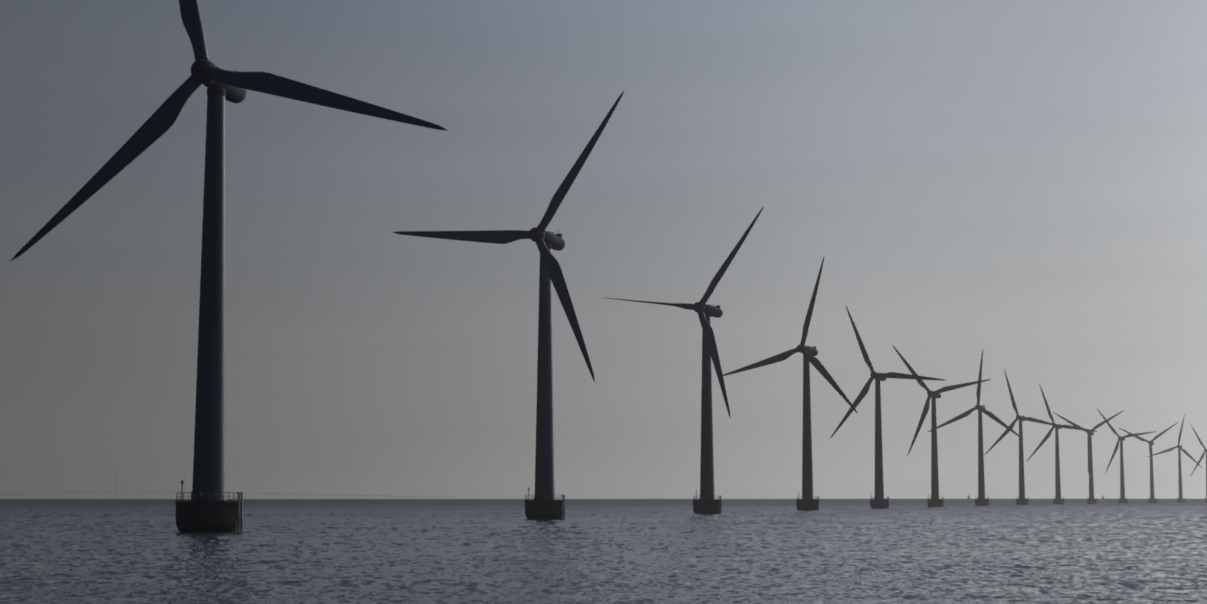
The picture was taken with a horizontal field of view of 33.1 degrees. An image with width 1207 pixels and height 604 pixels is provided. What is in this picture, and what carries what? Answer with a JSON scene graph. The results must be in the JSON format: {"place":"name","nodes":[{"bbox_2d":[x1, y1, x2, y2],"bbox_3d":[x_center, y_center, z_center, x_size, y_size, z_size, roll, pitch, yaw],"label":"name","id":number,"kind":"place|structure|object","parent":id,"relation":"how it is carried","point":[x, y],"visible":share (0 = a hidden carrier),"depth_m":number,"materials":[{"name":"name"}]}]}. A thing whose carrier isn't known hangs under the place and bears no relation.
{"place":"outdoors","nodes":[
{"label":"outdoors","id":0,"kind":"place"},
{"bbox_2d":[1,498,593,498],"bbox_3d":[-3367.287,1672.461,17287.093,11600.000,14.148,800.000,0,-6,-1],"label":"shore land","id":1,"kind":"structure","parent":0,"point":[229,498],"depth_m":16886.75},
{"bbox_2d":[0,499,1206,603],"bbox_3d":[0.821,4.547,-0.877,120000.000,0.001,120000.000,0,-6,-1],"label":"sea","id":2,"kind":"structure","parent":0,"point":[584,551],"depth_m":171.17,"materials":[{"name":"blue liquid"}]},
{"bbox_2d":[0,471,456,498],"bbox_3d":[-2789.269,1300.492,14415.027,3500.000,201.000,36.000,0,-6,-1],"label":"distant bridge","id":3,"kind":"structure","parent":2,"relation":"on","point":[116,478],"depth_m":14401.39,"materials":[{"name":"concrete"}]},
{"bbox_2d":[10,0,447,532],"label":"wind turbine","id":4,"kind":"object","parent":2,"relation":"on","point":[208,507],"visible":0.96,"depth_m":280.93,"materials":[{"name":"paint"}]},
{"bbox_2d":[393,90,624,518],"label":"wind turbine","id":5,"kind":"object","parent":2,"relation":"on","point":[544,503],"visible":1,"depth_m":454.81,"materials":[{"name":"paint"}]},
{"bbox_2d":[602,207,763,513],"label":"wind turbine","id":6,"kind":"object","parent":2,"relation":"on","point":[706,503],"visible":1,"depth_m":627.65,"materials":[{"name":"paint"}]},
{"bbox_2d":[723,255,857,509],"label":"wind turbine","id":7,"kind":"object","parent":2,"relation":"on","point":[807,501],"visible":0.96,"depth_m":801.63,"materials":[{"name":"paint"}]},
{"bbox_2d":[830,306,944,507],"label":"wind turbine","id":8,"kind":"object","parent":2,"relation":"on","point":[878,500],"visible":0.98,"depth_m":973.42,"materials":[{"name":"paint"}]},
{"bbox_2d":[892,345,990,506],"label":"wind turbine","id":9,"kind":"object","parent":2,"relation":"on","point":[934,501],"visible":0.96,"depth_m":1144.18,"materials":[{"name":"paint"}]},
{"bbox_2d":[928,350,1022,505],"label":"wind turbine","id":10,"kind":"object","parent":2,"relation":"on","point":[980,500],"visible":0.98,"depth_m":1313.70,"materials":[{"name":"paint"}]},
{"bbox_2d":[985,369,1065,504],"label":"wind turbine","id":11,"kind":"object","parent":2,"relation":"on","point":[1021,500],"visible":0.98,"depth_m":1482.23,"materials":[{"name":"paint"}]},
{"bbox_2d":[1026,383,1096,503],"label":"wind turbine","id":12,"kind":"object","parent":2,"relation":"on","point":[1058,499],"visible":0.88,"depth_m":1650.28,"materials":[{"name":"paint"}]},
{"bbox_2d":[1053,411,1122,503],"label":"wind turbine","id":13,"kind":"object","parent":2,"relation":"on","point":[1091,500],"visible":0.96,"depth_m":1814.66,"materials":[{"name":"paint"}]},
{"bbox_2d":[1097,409,1156,502],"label":"wind turbine","id":14,"kind":"object","parent":2,"relation":"on","point":[1122,499],"visible":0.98,"depth_m":1981.27,"materials":[{"name":"paint"}]},
{"bbox_2d":[1118,422,1177,502],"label":"wind turbine","id":15,"kind":"object","parent":2,"relation":"on","point":[1152,499],"visible":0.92,"depth_m":2143.36,"materials":[{"name":"paint"}]},
{"bbox_2d":[1148,414,1201,502],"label":"wind turbine","id":16,"kind":"object","parent":2,"relation":"on","point":[1180,499],"visible":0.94,"depth_m":2307.54,"materials":[{"name":"paint"}]},
{"bbox_2d":[1190,424,1206,501],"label":"wind turbine","id":17,"kind":"object","parent":2,"relation":"on","point":[1201,458],"visible":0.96,"depth_m":2470.55,"materials":[{"name":"paint"}]},
{"bbox_2d":[0,0,1206,498],"label":"sky","id":18,"kind":"structure","parent":0,"point":[1022,183],"materials":[{"name":"grey"}]}
]}

